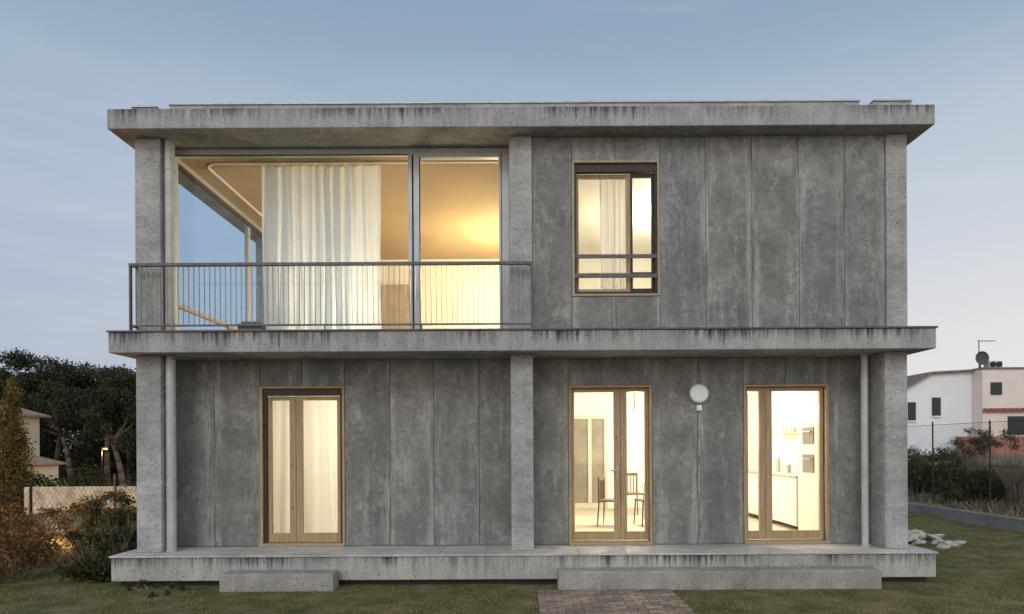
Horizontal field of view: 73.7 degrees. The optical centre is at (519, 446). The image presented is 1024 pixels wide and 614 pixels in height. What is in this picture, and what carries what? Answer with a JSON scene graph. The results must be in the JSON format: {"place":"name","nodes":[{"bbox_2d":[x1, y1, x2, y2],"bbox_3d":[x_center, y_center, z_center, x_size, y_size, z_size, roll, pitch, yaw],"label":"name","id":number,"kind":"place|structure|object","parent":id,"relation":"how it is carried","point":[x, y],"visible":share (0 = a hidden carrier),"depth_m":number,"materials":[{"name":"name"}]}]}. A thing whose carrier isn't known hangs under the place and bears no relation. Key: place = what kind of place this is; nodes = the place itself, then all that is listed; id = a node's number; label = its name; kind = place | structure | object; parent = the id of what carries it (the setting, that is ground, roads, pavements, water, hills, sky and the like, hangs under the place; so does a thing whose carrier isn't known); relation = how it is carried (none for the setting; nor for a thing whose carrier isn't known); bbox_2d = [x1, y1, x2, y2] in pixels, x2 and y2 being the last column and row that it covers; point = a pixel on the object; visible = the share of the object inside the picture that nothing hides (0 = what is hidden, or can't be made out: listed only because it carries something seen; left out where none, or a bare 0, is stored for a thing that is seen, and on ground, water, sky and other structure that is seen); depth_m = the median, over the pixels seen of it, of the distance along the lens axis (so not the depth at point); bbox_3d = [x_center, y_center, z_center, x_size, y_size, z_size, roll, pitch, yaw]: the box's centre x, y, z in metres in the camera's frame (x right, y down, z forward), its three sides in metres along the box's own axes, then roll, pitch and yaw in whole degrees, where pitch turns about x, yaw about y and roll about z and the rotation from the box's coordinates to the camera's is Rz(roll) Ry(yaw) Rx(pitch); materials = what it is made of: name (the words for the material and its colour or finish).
{"place":"outdoors","nodes":[
{"label":"outdoors","id":0,"kind":"place"},
{"bbox_2d":[238,321,265,329],"bbox_3d":[-3.629,-1.608,9.250,0.320,0.144,0.180,0,0,0],"label":"concrete block","id":1,"kind":"object","parent":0,"point":[251,327],"depth_m":9.16,"materials":[{"name":"grey concrete"}]},
{"bbox_2d":[0,454,1023,613],"bbox_3d":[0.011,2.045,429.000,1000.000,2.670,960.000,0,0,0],"label":"ground","id":2,"kind":"structure","parent":0,"point":[777,604],"depth_m":8.34,"materials":[{"name":"plant"}]},
{"bbox_2d":[0,366,30,406],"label":"pine tree","id":3,"kind":"object","parent":2,"relation":"on","point":[5,372],"visible":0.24,"depth_m":55.56,"materials":[{"name":"green plant"}]},
{"bbox_2d":[0,374,40,515],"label":"cypress tree","id":4,"kind":"object","parent":2,"relation":"on","point":[14,457],"visible":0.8,"depth_m":28.30,"materials":[{"name":"green plant"}]},
{"bbox_2d":[13,371,50,426],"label":"pine tree","id":5,"kind":"object","parent":2,"relation":"on","point":[24,387],"visible":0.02,"depth_m":60.69,"materials":[{"name":"green plant"}]},
{"bbox_2d":[0,406,65,485],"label":"neighbour house","id":6,"kind":"structure","parent":2,"relation":"on","point":[42,465],"depth_m":45.59,"materials":[{"name":"paint"}]},
{"bbox_2d":[0,513,76,581],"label":"shrub","id":7,"kind":"object","parent":2,"relation":"on","point":[11,546],"visible":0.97,"depth_m":9.65,"materials":[{"name":"orange plant"}]},
{"bbox_2d":[0,344,76,423],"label":"pine tree","id":8,"kind":"object","parent":2,"relation":"on","point":[18,361],"visible":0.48,"depth_m":56.28,"materials":[{"name":"green plant"}]},
{"bbox_2d":[0,498,91,564],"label":"shrub","id":9,"kind":"object","parent":2,"relation":"on","point":[22,515],"visible":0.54,"depth_m":11.05,"materials":[{"name":"orange plant"}]},
{"bbox_2d":[21,379,90,484],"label":"pine tree","id":10,"kind":"object","parent":2,"relation":"on","point":[40,401],"visible":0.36,"depth_m":54.42,"materials":[{"name":"green plant"}]},
{"bbox_2d":[11,355,104,468],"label":"pine tree","id":11,"kind":"object","parent":2,"relation":"on","point":[54,362],"visible":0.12,"depth_m":59.18,"materials":[{"name":"green plant"}]},
{"bbox_2d":[20,361,106,483],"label":"pine tree","id":12,"kind":"object","parent":2,"relation":"on","point":[81,379],"visible":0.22,"depth_m":59.62,"materials":[{"name":"green plant"}]},
{"bbox_2d":[0,473,136,542],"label":"fence","id":13,"kind":"object","parent":2,"relation":"on","point":[30,496],"visible":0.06,"depth_m":12.73,"materials":[{"name":"metal"}]},
{"bbox_2d":[18,462,119,508],"bbox_3d":[-20.579,1.860,28.977,7.637,2.567,2.245,0,0,0],"label":"hedge","id":14,"kind":"object","parent":2,"relation":"on","point":[90,472],"visible":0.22,"depth_m":28.72,"materials":[{"name":"green plant"}]},
{"bbox_2d":[24,486,136,513],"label":"garden wall","id":15,"kind":"structure","parent":2,"relation":"on","point":[131,489],"depth_m":22.00,"materials":[{"name":"stone"}]},
{"bbox_2d":[66,381,94,447],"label":"pine tree","id":16,"kind":"object","parent":2,"relation":"on","point":[89,445],"visible":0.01,"depth_m":62.81,"materials":[{"name":"green plant"}]},
{"bbox_2d":[40,430,136,485],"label":"woodland edge","id":17,"kind":"object","parent":2,"relation":"on","point":[88,455],"visible":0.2,"depth_m":57.96,"materials":[{"name":"plant"}]},
{"bbox_2d":[44,364,135,485],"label":"pine tree","id":18,"kind":"object","parent":2,"relation":"on","point":[113,375],"visible":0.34,"depth_m":52.65,"materials":[{"name":"green plant"}]},
{"bbox_2d":[51,529,133,583],"bbox_3d":[-5.944,1.584,9.503,0.961,0.860,0.847,0,0,0],"label":"shrub","id":19,"kind":"object","parent":2,"relation":"on","point":[95,568],"visible":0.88,"depth_m":9.30,"materials":[{"name":"green plant"}]},
{"bbox_2d":[60,498,136,553],"bbox_3d":[-6.918,1.396,11.749,1.448,1.092,1.339,0,0,0],"label":"shrub","id":20,"kind":"object","parent":2,"relation":"on","point":[115,518],"visible":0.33,"depth_m":11.61,"materials":[{"name":"green plant"}]},
{"bbox_2d":[64,486,136,542],"bbox_3d":[-7.964,1.379,13.383,1.129,1.176,1.644,0,0,24],"label":"shrub","id":21,"kind":"object","parent":2,"relation":"on","point":[121,497],"visible":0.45,"depth_m":13.23,"materials":[{"name":"green plant"}]},
{"bbox_2d":[101,447,106,473],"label":"street lamp","id":22,"kind":"object","parent":2,"relation":"on","point":[104,448],"visible":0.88,"depth_m":40.47,"materials":[{"name":"black metal"}]},
{"bbox_2d":[72,514,136,563],"bbox_3d":[-6.125,1.514,10.451,1.182,0.936,1.232,0,0,0],"label":"shrub","id":23,"kind":"object","parent":2,"relation":"on","point":[111,536],"visible":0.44,"depth_m":10.27,"materials":[{"name":"green plant"}]},
{"bbox_2d":[74,386,136,485],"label":"pine tree","id":24,"kind":"object","parent":2,"relation":"on","point":[118,411],"visible":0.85,"depth_m":49.39,"materials":[{"name":"green plant"}]},
{"bbox_2d":[83,367,135,485],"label":"pine tree","id":25,"kind":"object","parent":2,"relation":"on","point":[128,458],"visible":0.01,"depth_m":57.77,"materials":[{"name":"green plant"}]},
{"bbox_2d":[109,371,135,434],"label":"pine tree","id":26,"kind":"object","parent":2,"relation":"on","point":[129,387],"visible":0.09,"depth_m":53.60,"materials":[{"name":"green plant"}]},
{"bbox_2d":[124,579,188,597],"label":"weed plant","id":27,"kind":"object","parent":2,"relation":"on","point":[155,586],"visible":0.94,"depth_m":8.78,"materials":[{"name":"green plant"}]},
{"bbox_2d":[219,570,338,591],"bbox_3d":[-3.095,1.760,8.810,1.450,0.275,0.280,0,0,0],"label":"concrete step","id":28,"kind":"object","parent":2,"relation":"on","point":[274,580],"visible":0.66,"depth_m":8.67,"materials":[{"name":"grey concrete"}]},
{"bbox_2d":[106,99,937,585],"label":"house","id":29,"kind":"structure","parent":2,"relation":"on","point":[496,371],"depth_m":9.32,"materials":[{"name":"concrete"}]},
{"bbox_2d":[259,386,345,546],"bbox_3d":[-3.118,0.286,9.845,1.220,2.292,0.210,0,0,0],"label":"door","id":30,"kind":"structure","parent":29,"relation":"in","point":[296,537],"depth_m":9.87,"materials":[{"name":"brown wood"}]},
{"bbox_2d":[268,396,337,532],"bbox_3d":[-3.074,0.127,10.184,1.553,2.560,0.045,0,0,0],"label":"curtain","id":31,"kind":"object","parent":29,"relation":"hanging from","point":[320,473],"visible":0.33,"depth_m":10.18,"materials":[{"name":"white fabric"}]},
{"bbox_2d":[262,164,381,329],"bbox_3d":[-2.926,-2.849,10.030,1.783,2.550,0.302,0,0,0],"label":"curtain","id":32,"kind":"object","parent":29,"relation":"hanging from","point":[323,213],"visible":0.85,"depth_m":10.04,"materials":[{"name":"white fabric"}]},
{"bbox_2d":[380,284,408,328],"bbox_3d":[-2.864,-2.589,15.234,0.900,2.030,0.068,0,0,0],"label":"interior door","id":33,"kind":"structure","parent":29,"relation":"in","point":[388,289],"depth_m":15.20,"materials":[{"name":"brown wood"}]},
{"bbox_2d":[574,416,607,508],"bbox_3d":[1.552,0.353,15.234,0.800,2.064,0.068,0,0,0],"label":"rear door","id":34,"kind":"structure","parent":29,"relation":"in","point":[590,432],"depth_m":15.25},
{"bbox_2d":[597,476,613,526],"bbox_3d":[1.605,0.961,11.900,0.434,0.851,0.446,0,0,21],"label":"chair","id":35,"kind":"object","parent":29,"relation":"in","point":[601,489],"visible":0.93,"depth_m":11.90,"materials":[{"name":"brown wood"}]},
{"bbox_2d":[568,385,652,544],"bbox_3d":[1.301,0.267,9.845,1.200,2.282,0.210,0,0,0],"label":"door","id":36,"kind":"structure","parent":29,"relation":"in","point":[620,535],"depth_m":9.87,"materials":[{"name":"brown wood"}]},
{"bbox_2d":[599,174,629,288],"bbox_3d":[1.375,-2.878,9.779,0.465,2.500,0.112,0,0,0],"label":"curtain","id":37,"kind":"object","parent":29,"relation":"hanging from","point":[612,217],"visible":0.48,"depth_m":9.78,"materials":[{"name":"white fabric"}]},
{"bbox_2d":[571,160,659,296],"bbox_3d":[1.306,-2.971,9.367,1.195,1.849,0.165,0,0,0],"label":"window","id":38,"kind":"structure","parent":29,"relation":"in","point":[636,168],"depth_m":9.32,"materials":[{"name":"brown wood"}]},
{"bbox_2d":[629,392,638,420],"bbox_3d":[2.045,-0.841,12.200,0.180,0.780,0.180,0,0,0],"label":"pendant lamp","id":39,"kind":"object","parent":29,"relation":"hanging from","point":[634,415],"visible":0.98,"depth_m":12.15,"materials":[{"name":"white glass"}]},
{"bbox_2d":[627,473,643,514],"bbox_3d":[2.205,0.957,13.500,0.446,0.851,0.434,0,0,-11],"label":"chair","id":40,"kind":"object","parent":29,"relation":"in","point":[636,493],"visible":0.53,"depth_m":13.69,"materials":[{"name":"brown wood"}]},
{"bbox_2d":[633,498,644,526],"bbox_3d":[2.255,0.957,11.900,0.434,0.851,0.446,0,0,-10],"label":"chair","id":41,"kind":"object","parent":29,"relation":"in","point":[642,500],"visible":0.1,"depth_m":11.84,"materials":[{"name":"brown wood"}]},
{"bbox_2d":[640,480,644,518],"bbox_3d":[2.906,1.008,12.600,1.200,0.739,0.900,0,0,0],"label":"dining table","id":42,"kind":"object","parent":29,"relation":"in","point":[644,497],"visible":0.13,"depth_m":12.96,"materials":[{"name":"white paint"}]},
{"bbox_2d":[748,422,797,526],"bbox_3d":[4.722,0.427,12.460,0.620,1.754,3.020,0,0,0],"label":"kitchen cabinet","id":43,"kind":"object","parent":29,"relation":"on","point":[784,496],"visible":0.49,"depth_m":11.75,"materials":[{"name":"painted wood"},{"name":"stone"},{"name":"metal"}]},
{"bbox_2d":[743,384,830,543],"bbox_3d":[3.821,0.253,9.845,1.220,2.282,0.210,0,0,0],"label":"door","id":44,"kind":"structure","parent":29,"relation":"in","point":[765,534],"depth_m":9.87,"materials":[{"name":"brown wood"}]},
{"bbox_2d":[798,391,818,529],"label":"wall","id":45,"kind":"structure","parent":29,"relation":"in","point":[808,509],"depth_m":10.53,"materials":[{"name":"white paint"}]},
{"bbox_2d":[801,454,813,472],"bbox_3d":[4.426,0.266,10.520,0.049,0.280,0.400,0,0,0],"label":"oven door","id":46,"kind":"structure","parent":45,"relation":"in","point":[807,459],"depth_m":10.49,"materials":[{"name":"grey glass"}]},
{"bbox_2d":[801,427,813,443],"bbox_3d":[4.424,-0.164,10.520,0.049,0.260,0.400,0,0,0],"label":"oven door","id":47,"kind":"structure","parent":45,"relation":"in","point":[807,432],"depth_m":10.49,"materials":[{"name":"grey glass"}]},
{"bbox_2d":[557,566,881,589],"bbox_3d":[2.539,1.724,8.805,4.100,0.285,0.310,0,0,0],"label":"concrete step","id":48,"kind":"object","parent":2,"relation":"on","point":[735,578],"visible":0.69,"depth_m":8.65,"materials":[{"name":"grey concrete"}]},
{"bbox_2d":[908,533,919,541],"bbox_3d":[7.108,1.647,12.404,0.318,0.099,0.251,-28,-5,-9],"label":"stone","id":49,"kind":"object","parent":2,"relation":"on","point":[912,536],"visible":0.72,"depth_m":12.32,"materials":[{"name":"grey stone"}]},
{"bbox_2d":[909,529,919,532],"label":"stone","id":50,"kind":"object","parent":2,"relation":"on","point":[915,531],"visible":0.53,"depth_m":12.90,"materials":[{"name":"grey stone"}]},
{"bbox_2d":[910,540,926,545],"bbox_3d":[7.197,1.748,12.329,0.242,0.096,0.307,12,-28,-39],"label":"stone","id":51,"kind":"object","parent":2,"relation":"on","point":[919,542],"visible":0.85,"depth_m":12.25,"materials":[{"name":"grey stone"}]},
{"bbox_2d":[918,530,925,537],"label":"stone","id":52,"kind":"object","parent":2,"relation":"on","point":[922,533],"visible":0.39,"depth_m":13.09,"materials":[{"name":"grey stone"}]},
{"bbox_2d":[908,460,952,497],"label":"shrub","id":53,"kind":"object","parent":2,"relation":"on","point":[912,471],"visible":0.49,"depth_m":19.60,"materials":[{"name":"green plant"}]},
{"bbox_2d":[926,533,941,540],"bbox_3d":[7.795,1.738,12.821,0.320,0.126,0.266,24,4,-20],"label":"stone","id":54,"kind":"object","parent":2,"relation":"on","point":[931,537],"visible":0.71,"depth_m":12.74,"materials":[{"name":"grey stone"}]},
{"bbox_2d":[927,534,943,538],"bbox_3d":[7.872,1.731,12.950,0.273,0.128,0.327,7,-23,-30],"label":"stone","id":55,"kind":"object","parent":2,"relation":"on","point":[940,535],"visible":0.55,"depth_m":12.82,"materials":[{"name":"grey stone"}]},
{"bbox_2d":[931,540,943,544],"bbox_3d":[7.631,1.751,12.488,0.264,0.082,0.208,-11,-4,-3],"label":"stone","id":56,"kind":"object","parent":2,"relation":"on","point":[934,542],"visible":0.67,"depth_m":12.43,"materials":[{"name":"grey stone"}]},
{"bbox_2d":[908,456,968,487],"bbox_3d":[12.995,0.841,21.003,2.045,1.200,1.630,0,0,20],"label":"shrub","id":57,"kind":"object","parent":2,"relation":"on","point":[942,463],"visible":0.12,"depth_m":21.12,"materials":[{"name":"green plant"}]},
{"bbox_2d":[936,541,949,548],"bbox_3d":[7.514,1.760,12.134,0.267,0.105,0.338,-22,3,25],"label":"stone","id":58,"kind":"object","parent":2,"relation":"on","point":[941,546],"visible":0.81,"depth_m":12.04,"materials":[{"name":"grey stone"}]},
{"bbox_2d":[907,440,981,462],"bbox_3d":[19.839,0.405,33.153,3.866,1.430,3.577,0,0,23],"label":"shrub","id":59,"kind":"object","parent":2,"relation":"on","point":[943,456],"visible":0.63,"depth_m":32.06,"materials":[{"name":"green plant"}]},
{"bbox_2d":[938,541,957,547],"bbox_3d":[7.624,1.764,12.173,0.401,0.126,0.317,14,-5,-38],"label":"stone","id":60,"kind":"object","parent":2,"relation":"on","point":[951,545],"visible":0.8,"depth_m":12.04,"materials":[{"name":"grey stone"}]},
{"bbox_2d":[953,540,965,545],"bbox_3d":[7.756,1.762,12.168,0.356,0.111,0.281,-19,-28,0],"label":"stone","id":61,"kind":"object","parent":2,"relation":"on","point":[960,542],"visible":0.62,"depth_m":12.06,"materials":[{"name":"grey stone"}]},
{"bbox_2d":[907,340,1023,455],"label":"neighbour house","id":62,"kind":"structure","parent":2,"relation":"on","point":[993,391],"depth_m":45.13,"materials":[{"name":"white paint"}]},
{"bbox_2d":[907,402,916,421],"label":"window","id":63,"kind":"structure","parent":62,"relation":"in","point":[911,405],"depth_m":45.13,"materials":[{"name":"grey glass"}]},
{"bbox_2d":[931,398,941,416],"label":"window","id":64,"kind":"structure","parent":62,"relation":"in","point":[936,402],"depth_m":45.13,"materials":[{"name":"grey glass"}]},
{"bbox_2d":[991,382,1001,394],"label":"window","id":65,"kind":"structure","parent":62,"relation":"in","point":[996,387],"depth_m":44.13,"materials":[{"name":"grey glass"}]},
{"bbox_2d":[1008,416,1023,434],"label":"window","id":66,"kind":"structure","parent":62,"relation":"in","point":[1013,420],"depth_m":44.13,"materials":[{"name":"grey glass"}]},
{"bbox_2d":[908,502,1023,531],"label":"boundary wall","id":67,"kind":"structure","parent":2,"relation":"on","point":[989,520],"depth_m":15.73,"materials":[{"name":"concrete"}]},
{"bbox_2d":[907,420,1023,513],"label":"fence","id":68,"kind":"object","parent":67,"relation":"on","point":[933,466],"visible":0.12,"depth_m":16.63,"materials":[{"name":"metal"}]},
{"bbox_2d":[931,466,1007,504],"bbox_3d":[11.714,1.034,17.485,1.822,1.160,1.831,0,0,0],"label":"shrub","id":69,"kind":"object","parent":2,"relation":"on","point":[951,490],"visible":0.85,"depth_m":17.33,"materials":[{"name":"green plant"}]},
{"bbox_2d":[957,446,996,474],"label":"bare shrub","id":70,"kind":"object","parent":2,"relation":"on","point":[979,464],"visible":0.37,"depth_m":19.33,"materials":[{"name":"plant"}]},
{"bbox_2d":[956,485,1003,500],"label":"shrub","id":71,"kind":"object","parent":2,"relation":"on","point":[986,492],"visible":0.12,"depth_m":17.92,"materials":[{"name":"green plant"}]},
{"bbox_2d":[949,454,1011,468],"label":"shrub","id":72,"kind":"object","parent":2,"relation":"on","point":[959,460],"visible":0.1,"depth_m":25.24,"materials":[{"name":"green plant"}]},
{"bbox_2d":[946,426,1023,457],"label":"shrub","id":73,"kind":"object","parent":2,"relation":"on","point":[985,438],"visible":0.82,"depth_m":35.72,"materials":[{"name":"green plant"}]},
{"bbox_2d":[950,462,1019,473],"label":"shrub","id":74,"kind":"object","parent":2,"relation":"on","point":[988,465],"visible":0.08,"depth_m":22.90,"materials":[{"name":"green plant"}]},
{"bbox_2d":[985,457,1022,501],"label":"bare shrub","id":75,"kind":"object","parent":2,"relation":"on","point":[1005,496],"visible":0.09,"depth_m":17.01,"materials":[{"name":"brown plant"}]},
{"bbox_2d":[985,456,1023,511],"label":"bare shrub","id":76,"kind":"object","parent":2,"relation":"on","point":[1013,487],"visible":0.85,"depth_m":15.55,"materials":[{"name":"brown plant"}]},
{"bbox_2d":[997,454,1023,503],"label":"bare shrub","id":77,"kind":"object","parent":2,"relation":"on","point":[1020,462],"visible":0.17,"depth_m":16.46,"materials":[{"name":"brown plant"}]},
{"bbox_2d":[0,0,1023,450],"label":"sky","id":78,"kind":"structure","parent":0,"point":[67,181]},
{"bbox_2d":[537,589,696,613],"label":"paver path","id":79,"kind":"structure","parent":0,"point":[643,601],"depth_m":7.91,"materials":[{"name":"brick"}]},
{"bbox_2d":[908,459,1023,517],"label":"dry grass","id":80,"kind":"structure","parent":0,"point":[961,506],"depth_m":16.92,"materials":[{"name":"plant"}]}
]}

